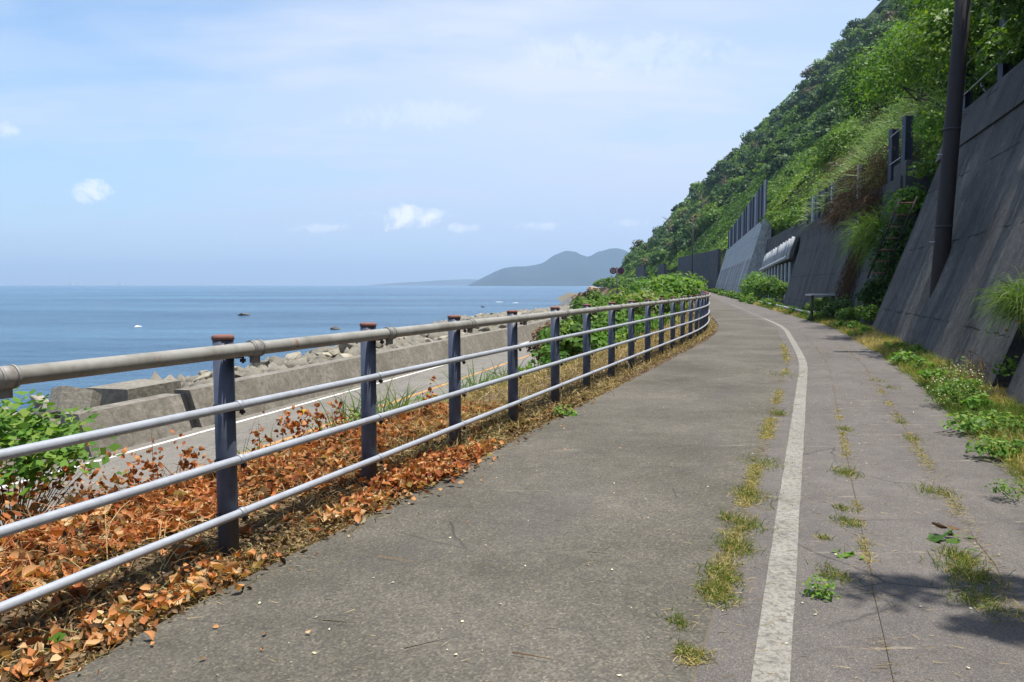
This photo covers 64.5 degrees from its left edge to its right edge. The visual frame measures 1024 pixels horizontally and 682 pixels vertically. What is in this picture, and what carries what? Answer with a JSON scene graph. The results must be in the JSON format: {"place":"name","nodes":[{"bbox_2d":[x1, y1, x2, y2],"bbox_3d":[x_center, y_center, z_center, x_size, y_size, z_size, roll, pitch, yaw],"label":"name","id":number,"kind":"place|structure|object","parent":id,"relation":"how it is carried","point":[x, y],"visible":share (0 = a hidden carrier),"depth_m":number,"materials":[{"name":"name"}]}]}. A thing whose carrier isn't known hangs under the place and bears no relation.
{"place":"outdoors","nodes":[
{"label":"outdoors","id":0,"kind":"place"},
{"bbox_2d":[0,293,581,525],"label":"road","id":1,"kind":"structure","parent":0,"point":[170,452],"depth_m":24.52,"materials":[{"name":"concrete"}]},
{"bbox_2d":[0,342,526,488],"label":"road edge line","id":2,"kind":"object","parent":1,"relation":"on","point":[236,422],"visible":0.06,"depth_m":25.02,"materials":[{"name":"white paint"}]},
{"bbox_2d":[237,355,528,454],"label":"road centre line","id":3,"kind":"object","parent":1,"relation":"on","point":[290,437],"visible":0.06,"depth_m":30.43,"materials":[{"name":"paint"}]},
{"bbox_2d":[0,285,599,412],"bbox_3d":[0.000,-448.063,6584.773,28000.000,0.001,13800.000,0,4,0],"label":"sea","id":4,"kind":"structure","parent":0,"point":[46,323],"depth_m":188.34,"materials":[{"name":"liquid"}]},
{"bbox_2d":[365,279,476,285],"bbox_3d":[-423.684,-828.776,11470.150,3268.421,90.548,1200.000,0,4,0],"label":"hills","id":5,"kind":"structure","parent":0,"point":[462,282],"depth_m":11112.04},
{"bbox_2d":[56,296,786,681],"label":"path","id":6,"kind":"structure","parent":0,"point":[604,480],"depth_m":4.03,"materials":[{"name":"asphalt"}]},
{"bbox_2d":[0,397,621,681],"bbox_3d":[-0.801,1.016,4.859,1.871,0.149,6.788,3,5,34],"label":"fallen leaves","id":7,"kind":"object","parent":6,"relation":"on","point":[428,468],"visible":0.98,"depth_m":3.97,"materials":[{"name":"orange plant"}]},
{"bbox_2d":[0,330,717,681],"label":"leaf crumbs","id":8,"kind":"object","parent":6,"relation":"on","point":[186,574],"visible":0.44,"depth_m":4.32,"materials":[{"name":"plant"}]},
{"bbox_2d":[143,346,1023,681],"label":"straw bits","id":9,"kind":"object","parent":6,"relation":"on","point":[799,528],"visible":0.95,"depth_m":4.52,"materials":[{"name":"beige plant"}]},
{"bbox_2d":[652,603,695,631],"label":"crack weed","id":10,"kind":"object","parent":6,"relation":"on","point":[679,620],"visible":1,"depth_m":3.36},
{"bbox_2d":[674,571,747,610],"bbox_3d":[0.938,1.120,3.660,0.332,0.075,0.469,3,5,33],"label":"crack weed","id":11,"kind":"object","parent":6,"relation":"on","point":[706,587],"visible":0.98,"depth_m":3.65,"materials":[{"name":"plant"}]},
{"bbox_2d":[751,318,807,681],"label":"path line","id":12,"kind":"object","parent":6,"relation":"on","point":[781,575],"visible":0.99,"depth_m":4.03,"materials":[{"name":"white paint"}]},
{"bbox_2d":[673,341,1023,668],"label":"seam grass","id":13,"kind":"structure","parent":6,"relation":"on","point":[754,471],"depth_m":5.14,"materials":[{"name":"plant"}]},
{"bbox_2d":[692,302,1004,681],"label":"path seam","id":14,"kind":"object","parent":6,"relation":"on","point":[870,576],"visible":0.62,"depth_m":4.02,"materials":[{"name":"brown"}]},
{"bbox_2d":[0,0,881,284],"label":"sky","id":15,"kind":"structure","parent":0,"point":[143,142],"materials":[{"name":"blue"}]},
{"bbox_2d":[260,300,715,458],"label":"dry grass","id":16,"kind":"structure","parent":0,"point":[578,362],"depth_m":11.05,"materials":[{"name":"plant"}]},
{"bbox_2d":[0,0,1023,681],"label":"ground","id":17,"kind":"structure","parent":0,"point":[6,620],"depth_m":4.89,"materials":[{"name":"soil"}]},
{"bbox_2d":[0,387,129,524],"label":"vine bush","id":18,"kind":"object","parent":17,"relation":"on","point":[26,431],"visible":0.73,"depth_m":5.02,"materials":[{"name":"green plant"}]},
{"bbox_2d":[47,385,101,418],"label":"armour block","id":19,"kind":"structure","parent":17,"relation":"on","point":[65,397],"depth_m":21.94,"materials":[{"name":"concrete"}]},
{"bbox_2d":[60,394,191,459],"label":"sea wall","id":20,"kind":"structure","parent":17,"relation":"on","point":[134,410],"depth_m":22.24,"materials":[{"name":"concrete"}]},
{"bbox_2d":[86,379,180,405],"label":"concrete block","id":21,"kind":"structure","parent":17,"relation":"on","point":[124,391],"depth_m":24.50,"materials":[{"name":"concrete"}]},
{"bbox_2d":[0,410,509,657],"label":"dead stalks","id":22,"kind":"object","parent":17,"relation":"on","point":[330,487],"visible":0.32,"depth_m":5.02,"materials":[{"name":"brown plant"}]},
{"bbox_2d":[0,393,551,681],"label":"leaf litter","id":23,"kind":"object","parent":17,"relation":"on","point":[125,528],"visible":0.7,"depth_m":4.45,"materials":[{"name":"plant"}]},
{"bbox_2d":[0,376,440,538],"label":"withered stems","id":24,"kind":"object","parent":23,"relation":"on","point":[189,454],"depth_m":5.49,"materials":[{"name":"plant"}]},
{"bbox_2d":[3,304,571,420],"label":"rubble","id":25,"kind":"object","parent":17,"relation":"on","point":[248,370],"visible":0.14,"depth_m":37.80,"materials":[{"name":"stone"}]},
{"bbox_2d":[0,379,640,681],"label":"dry straw","id":26,"kind":"object","parent":17,"relation":"on","point":[252,570],"visible":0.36,"depth_m":4.40,"materials":[{"name":"brown plant"}]},
{"bbox_2d":[300,389,390,432],"bbox_3d":[-1.716,0.718,8.295,1.007,0.638,1.184,-1,4,-17],"label":"grass clump","id":27,"kind":"object","parent":17,"relation":"on","point":[346,413],"visible":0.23,"depth_m":8.27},
{"bbox_2d":[0,289,710,614],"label":"path railing","id":28,"kind":"object","parent":17,"relation":"on","point":[223,352],"visible":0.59,"depth_m":4.54,"materials":[{"name":"metal"}]},
{"bbox_2d":[174,316,571,426],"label":"sea wall","id":29,"kind":"structure","parent":17,"relation":"on","point":[201,396],"depth_m":33.06,"materials":[{"name":"concrete"}]},
{"bbox_2d":[331,376,439,419],"bbox_3d":[-1.299,0.598,8.618,1.335,0.674,1.252,0,4,0],"label":"grass clump","id":30,"kind":"object","parent":17,"relation":"on","point":[406,402],"visible":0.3,"depth_m":8.69,"materials":[{"name":"plant"}]},
{"bbox_2d":[427,356,506,393],"bbox_3d":[-0.578,0.519,12.017,1.581,0.702,1.227,-2,4,-27],"label":"grass clump","id":31,"kind":"object","parent":17,"relation":"on","point":[469,380],"visible":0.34,"depth_m":12.03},
{"bbox_2d":[526,320,561,363],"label":"shrub","id":32,"kind":"object","parent":17,"relation":"on","point":[534,337],"visible":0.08,"depth_m":20.90,"materials":[{"name":"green plant"}]},
{"bbox_2d":[536,320,592,361],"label":"shrub","id":33,"kind":"object","parent":17,"relation":"on","point":[569,346],"visible":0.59,"depth_m":16.08,"materials":[{"name":"green plant"}]},
{"bbox_2d":[569,289,609,308],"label":"shrub","id":34,"kind":"object","parent":17,"relation":"on","point":[592,300],"visible":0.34,"depth_m":77.08,"materials":[{"name":"green plant"}]},
{"bbox_2d":[560,306,623,327],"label":"shrub","id":35,"kind":"object","parent":17,"relation":"on","point":[577,318],"visible":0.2,"depth_m":32.80,"materials":[{"name":"green plant"}]},
{"bbox_2d":[507,311,678,374],"bbox_3d":[11.304,-2.514,60.433,4.190,2.887,97.122,1,4,13],"label":"bank ground cover","id":36,"kind":"object","parent":17,"relation":"on","point":[640,326],"visible":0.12,"depth_m":16.74,"materials":[{"name":"green plant"}]},
{"bbox_2d":[581,328,617,352],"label":"shrub","id":37,"kind":"object","parent":17,"relation":"on","point":[599,338],"visible":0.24,"depth_m":17.80,"materials":[{"name":"green plant"}]},
{"bbox_2d":[591,312,639,341],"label":"shrub","id":38,"kind":"object","parent":17,"relation":"on","point":[620,320],"visible":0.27,"depth_m":23.43,"materials":[{"name":"green plant"}]},
{"bbox_2d":[602,285,648,305],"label":"shrub","id":39,"kind":"object","parent":17,"relation":"on","point":[625,293],"visible":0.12,"depth_m":45.98,"materials":[{"name":"green plant"}]},
{"bbox_2d":[595,309,664,334],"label":"shrub","id":40,"kind":"object","parent":17,"relation":"on","point":[625,315],"visible":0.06,"depth_m":28.55,"materials":[{"name":"green plant"}]},
{"bbox_2d":[593,270,707,290],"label":"roadside thicket","id":41,"kind":"object","parent":17,"relation":"on","point":[609,282],"visible":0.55,"depth_m":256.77,"materials":[{"name":"green plant"}]},
{"bbox_2d":[620,289,688,315],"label":"shrub","id":42,"kind":"object","parent":17,"relation":"on","point":[642,296],"visible":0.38,"depth_m":34.93,"materials":[{"name":"green plant"}]},
{"bbox_2d":[646,273,707,297],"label":"shrub","id":43,"kind":"object","parent":17,"relation":"on","point":[682,286],"visible":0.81,"depth_m":41.01,"materials":[{"name":"green plant"}]},
{"bbox_2d":[678,249,720,288],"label":"noise wall","id":44,"kind":"structure","parent":17,"relation":"on","point":[707,266],"depth_m":184.85,"materials":[{"name":"concrete"}]},
{"bbox_2d":[715,218,770,296],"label":"retaining wall","id":45,"kind":"structure","parent":17,"relation":"on","point":[745,254],"depth_m":99.09,"materials":[{"name":"concrete"}]},
{"bbox_2d":[728,179,766,248],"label":"slatted screen","id":46,"kind":"object","parent":45,"relation":"on","point":[747,221],"visible":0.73,"depth_m":107.30,"materials":[{"name":"metal"}]},
{"bbox_2d":[707,288,781,304],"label":"verge scrub","id":47,"kind":"object","parent":17,"relation":"on","point":[750,298],"visible":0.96,"depth_m":71.95,"materials":[{"name":"green plant"}]},
{"bbox_2d":[738,271,771,298],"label":"wall foot bush","id":48,"kind":"object","parent":17,"relation":"on","point":[749,283],"visible":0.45,"depth_m":68.70,"materials":[{"name":"green plant"}]},
{"bbox_2d":[630,9,905,265],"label":"hillside scrub","id":49,"kind":"object","parent":17,"relation":"on","point":[639,242],"visible":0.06,"depth_m":309.43,"materials":[{"name":"green plant"}]},
{"bbox_2d":[615,0,921,272],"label":"hillside forest","id":50,"kind":"object","parent":17,"relation":"on","point":[774,158],"visible":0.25,"depth_m":267.31,"materials":[{"name":"green plant"}]},
{"bbox_2d":[752,275,787,299],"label":"wall foot bush","id":51,"kind":"object","parent":17,"relation":"on","point":[774,288],"visible":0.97,"depth_m":59.15,"materials":[{"name":"green plant"}]},
{"bbox_2d":[759,236,798,300],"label":"ribbed barrier","id":52,"kind":"object","parent":17,"relation":"on","point":[783,252],"visible":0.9,"depth_m":66.23,"materials":[{"name":"metal"}]},
{"bbox_2d":[760,220,805,300],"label":"retaining wall","id":53,"kind":"structure","parent":17,"relation":"on","point":[777,240],"depth_m":68.55,"materials":[{"name":"concrete"}]},
{"bbox_2d":[623,0,943,270],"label":"hillside bushes","id":54,"kind":"object","parent":17,"relation":"on","point":[802,141],"visible":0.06,"depth_m":257.86,"materials":[{"name":"green plant"}]},
{"bbox_2d":[614,12,992,278],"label":"hillside undergrowth","id":55,"kind":"object","parent":17,"relation":"on","point":[801,171],"visible":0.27,"depth_m":206.35,"materials":[{"name":"green plant"}]},
{"bbox_2d":[802,573,846,600],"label":"leafy weed","id":56,"kind":"object","parent":17,"relation":"on","point":[818,592],"visible":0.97,"depth_m":3.64,"materials":[{"name":"green plant"}]},
{"bbox_2d":[801,124,869,172],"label":"hillside tree","id":57,"kind":"object","parent":17,"relation":"on","point":[828,147],"visible":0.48,"depth_m":72.60,"materials":[{"name":"green plant"}]},
{"bbox_2d":[820,294,855,314],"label":"wall foot bush","id":58,"kind":"object","parent":17,"relation":"on","point":[833,306],"visible":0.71,"depth_m":29.63,"materials":[{"name":"green plant"}]},
{"bbox_2d":[816,151,863,193],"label":"hillside tree","id":59,"kind":"object","parent":17,"relation":"on","point":[836,163],"visible":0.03,"depth_m":51.18,"materials":[{"name":"green plant"}]},
{"bbox_2d":[835,304,859,320],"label":"wall foot bush","id":60,"kind":"object","parent":17,"relation":"on","point":[846,313],"visible":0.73,"depth_m":27.61,"materials":[{"name":"green plant"}]},
{"bbox_2d":[783,176,917,324],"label":"retaining wall","id":61,"kind":"structure","parent":17,"relation":"on","point":[815,271],"depth_m":37.87,"materials":[{"name":"concrete"}]},
{"bbox_2d":[806,164,863,224],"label":"slatted screen","id":62,"kind":"object","parent":61,"relation":"on","point":[815,216],"visible":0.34,"depth_m":42.93,"materials":[{"name":"metal"}]},
{"bbox_2d":[786,72,946,232],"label":"silver grass","id":63,"kind":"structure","parent":61,"relation":"on","point":[912,106],"depth_m":38.22,"materials":[{"name":"plant"}]},
{"bbox_2d":[827,198,915,279],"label":"hanging grass","id":64,"kind":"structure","parent":61,"relation":"attached to","point":[865,234],"depth_m":26.66,"materials":[{"name":"green plant"}]},
{"bbox_2d":[813,136,931,306],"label":"dead vines","id":65,"kind":"object","parent":61,"relation":"hanging from","point":[846,286],"visible":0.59,"depth_m":30.63,"materials":[{"name":"brown plant"}]},
{"bbox_2d":[887,115,913,182],"bbox_3d":[13.032,-6.363,27.226,0.308,1.945,2.365,1,4,14],"label":"rockfall fence","id":66,"kind":"object","parent":61,"relation":"on","point":[906,147],"visible":0.76,"depth_m":26.34,"materials":[{"name":"metal"}]},
{"bbox_2d":[893,159,934,195],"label":"parapet block","id":67,"kind":"structure","parent":61,"relation":"on","point":[901,169],"depth_m":25.61,"materials":[{"name":"concrete"}]},
{"bbox_2d":[820,39,908,123],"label":"hillside tree","id":68,"kind":"object","parent":17,"relation":"on","point":[848,76],"visible":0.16,"depth_m":61.85,"materials":[{"name":"green plant"}]},
{"bbox_2d":[855,278,888,307],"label":"bush","id":69,"kind":"object","parent":17,"relation":"on","point":[869,291],"visible":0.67,"depth_m":25.95,"materials":[{"name":"green plant"}]},
{"bbox_2d":[838,14,942,116],"bbox_3d":[18.568,-11.942,37.513,6.476,5.740,6.690,0,4,0],"label":"hillside tree","id":70,"kind":"object","parent":17,"relation":"on","point":[866,88],"visible":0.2,"depth_m":37.50,"materials":[{"name":"green plant"}]},
{"bbox_2d":[866,215,914,289],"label":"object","id":71,"kind":"object","parent":17,"relation":"on","point":[892,243],"visible":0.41,"depth_m":25.01,"materials":[{"name":"green plant"}]},
{"bbox_2d":[768,302,1023,450],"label":"verge weeds","id":72,"kind":"object","parent":17,"relation":"on","point":[969,400],"visible":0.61,"depth_m":11.25,"materials":[{"name":"green plant"}]},
{"bbox_2d":[882,182,927,215],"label":"bush","id":73,"kind":"object","parent":17,"relation":"on","point":[908,194],"visible":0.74,"depth_m":24.71,"materials":[{"name":"green plant"}]},
{"bbox_2d":[907,138,942,178],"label":"bush","id":74,"kind":"object","parent":17,"relation":"on","point":[932,165],"visible":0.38,"depth_m":24.51,"materials":[{"name":"green plant"}]},
{"bbox_2d":[862,5,992,108],"bbox_3d":[15.866,-9.693,29.347,5.706,5.317,5.296,0,4,0],"label":"hillside tree","id":75,"kind":"object","parent":17,"relation":"on","point":[911,60],"visible":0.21,"depth_m":29.95,"materials":[{"name":"green plant"}]},
{"bbox_2d":[910,94,945,142],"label":"bush","id":76,"kind":"object","parent":17,"relation":"on","point":[934,131],"visible":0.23,"depth_m":24.84,"materials":[{"name":"green plant"}]},
{"bbox_2d":[872,59,1023,390],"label":"retaining wall","id":77,"kind":"structure","parent":17,"relation":"on","point":[988,228],"depth_m":15.61,"materials":[{"name":"concrete"}]},
{"bbox_2d":[867,196,916,277],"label":"step rungs","id":78,"kind":"object","parent":77,"relation":"attached to","point":[898,238],"visible":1,"depth_m":23.18,"materials":[{"name":"grey metal"}]},
{"bbox_2d":[962,14,1017,109],"bbox_3d":[10.642,-6.488,16.015,0.746,1.539,12.672,1,4,18],"label":"rockfall fence","id":79,"kind":"object","parent":77,"relation":"on","point":[1004,69],"visible":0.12,"depth_m":19.77,"materials":[{"name":"metal"}]},
{"bbox_2d":[964,7,1023,95],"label":"wall top scrub","id":80,"kind":"object","parent":77,"relation":"on","point":[1012,38],"depth_m":18.45,"materials":[{"name":"green plant"}]},
{"bbox_2d":[929,0,970,298],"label":"utility pole","id":81,"kind":"object","parent":17,"relation":"on","point":[946,198],"visible":0.91,"depth_m":16.70,"materials":[{"name":"metal"}]},
{"bbox_2d":[893,0,1011,46],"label":"hillside tree","id":82,"kind":"object","parent":17,"relation":"on","point":[909,6],"visible":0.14,"depth_m":25.82,"materials":[{"name":"green plant"}]},
{"bbox_2d":[921,356,990,405],"bbox_3d":[5.112,0.464,9.289,0.714,0.572,0.707,0,4,0],"label":"flowering shrub","id":83,"kind":"object","parent":17,"relation":"on","point":[948,391],"visible":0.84,"depth_m":9.26,"materials":[{"name":"green plant"}]},
{"bbox_2d":[906,0,1020,79],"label":"hillside tree","id":84,"kind":"object","parent":17,"relation":"on","point":[941,36],"visible":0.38,"depth_m":20.51,"materials":[{"name":"green plant"}]},
{"bbox_2d":[922,345,1007,383],"bbox_3d":[6.179,0.502,10.734,1.081,0.921,2.492,1,4,15],"label":"dried shrub","id":85,"kind":"object","parent":17,"relation":"on","point":[972,368],"visible":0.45,"depth_m":10.88,"materials":[{"name":"plant"}]},
{"bbox_2d":[937,410,996,433],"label":"verge plant","id":86,"kind":"object","parent":17,"relation":"on","point":[971,425],"visible":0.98,"depth_m":7.56,"materials":[{"name":"green plant"}]},
{"bbox_2d":[970,0,1023,33],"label":"hillside tree","id":87,"kind":"object","parent":17,"relation":"on","point":[1005,10],"visible":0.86,"depth_m":16.85,"materials":[{"name":"green plant"}]},
{"bbox_2d":[985,411,1023,433],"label":"verge plant","id":88,"kind":"object","parent":17,"relation":"on","point":[1007,423],"visible":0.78,"depth_m":7.52,"materials":[{"name":"green plant"}]},
{"bbox_2d":[1004,353,1023,408],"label":"retaining wall","id":89,"kind":"structure","parent":17,"relation":"on","point":[1016,385],"depth_m":9.11,"materials":[{"name":"concrete"}]},
{"bbox_2d":[467,248,629,285],"bbox_3d":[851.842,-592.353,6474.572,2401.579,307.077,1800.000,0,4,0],"label":"mountains","id":90,"kind":"structure","parent":0,"point":[567,268],"depth_m":5981.34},
{"bbox_2d":[694,294,892,681],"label":"path edge strip","id":91,"kind":"object","parent":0,"point":[839,626],"visible":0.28,"depth_m":3.98,"materials":[{"name":"concrete"}]},
{"bbox_2d":[685,554,746,593],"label":"crack weed","id":92,"kind":"object","parent":91,"relation":"on","point":[716,569],"visible":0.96,"depth_m":3.90,"materials":[{"name":"plant"}]},
{"bbox_2d":[707,529,767,561],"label":"crack weed","id":93,"kind":"object","parent":91,"relation":"on","point":[736,542],"visible":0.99,"depth_m":4.31,"materials":[{"name":"plant"}]},
{"bbox_2d":[719,510,781,536],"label":"crack weed","id":94,"kind":"object","parent":91,"relation":"on","point":[743,523],"visible":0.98,"depth_m":4.72,"materials":[{"name":"plant"}]},
{"bbox_2d":[725,481,792,510],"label":"crack weed","id":95,"kind":"object","parent":91,"relation":"on","point":[752,493],"visible":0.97,"depth_m":5.38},
{"bbox_2d":[804,558,865,587],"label":"crack weed","id":96,"kind":"object","parent":91,"relation":"on","point":[834,576],"visible":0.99,"depth_m":3.90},
{"bbox_2d":[709,292,1023,681],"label":"path edge strip","id":97,"kind":"object","parent":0,"point":[889,465],"visible":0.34,"depth_m":4.16,"materials":[{"name":"concrete"}]},
{"bbox_2d":[925,522,980,551],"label":"leafy weed","id":98,"kind":"object","parent":97,"relation":"on","point":[936,538],"visible":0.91,"depth_m":4.45,"materials":[{"name":"green plant"}]},
{"bbox_2d":[892,548,1017,590],"bbox_3d":[2.183,1.088,3.999,0.385,0.091,0.630,-2,4,-26],"label":"crack weed","id":99,"kind":"object","parent":97,"relation":"on","point":[964,572],"visible":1,"depth_m":3.91,"materials":[{"name":"plant"}]},
{"bbox_2d":[927,540,993,571],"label":"crack weed","id":100,"kind":"object","parent":97,"relation":"on","point":[961,555],"visible":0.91,"depth_m":4.16,"materials":[{"name":"plant"}]},
{"bbox_2d":[931,576,1023,625],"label":"crack weed","id":101,"kind":"object","parent":97,"relation":"on","point":[975,598],"visible":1,"depth_m":3.58,"materials":[{"name":"plant"}]},
{"bbox_2d":[710,292,1023,613],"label":"path edge strip","id":102,"kind":"object","parent":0,"point":[971,474],"visible":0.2,"depth_m":6.21,"materials":[{"name":"concrete"}]},
{"bbox_2d":[752,300,1023,493],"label":"verge grass","id":103,"kind":"structure","parent":102,"relation":"on","point":[874,340],"depth_m":10.20,"materials":[{"name":"plant"}]},
{"bbox_2d":[853,304,879,321],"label":"bush","id":104,"kind":"object","parent":103,"relation":"on","point":[865,313],"visible":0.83,"depth_m":24.37,"materials":[{"name":"green plant"}]},
{"bbox_2d":[964,434,1020,459],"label":"verge plant","id":105,"kind":"object","parent":102,"relation":"on","point":[980,450],"visible":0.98,"depth_m":6.50,"materials":[{"name":"green plant"}]},
{"bbox_2d":[984,478,1023,500],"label":"verge plant","id":106,"kind":"object","parent":102,"relation":"on","point":[1002,487],"visible":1,"depth_m":5.27,"materials":[{"name":"green plant"}]},
{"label":"gap back wall","id":107,"kind":"object","parent":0,"visible":0},
{"bbox_2d":[963,265,1023,363],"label":"wall grass","id":108,"kind":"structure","parent":107,"relation":"attached to","point":[1011,299],"depth_m":9.54,"materials":[{"name":"green plant"}]},
{"bbox_2d":[991,355,1018,376],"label":"gap fern","id":109,"kind":"object","parent":107,"relation":"attached to","point":[1002,369],"visible":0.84,"depth_m":9.55,"materials":[{"name":"green plant"}]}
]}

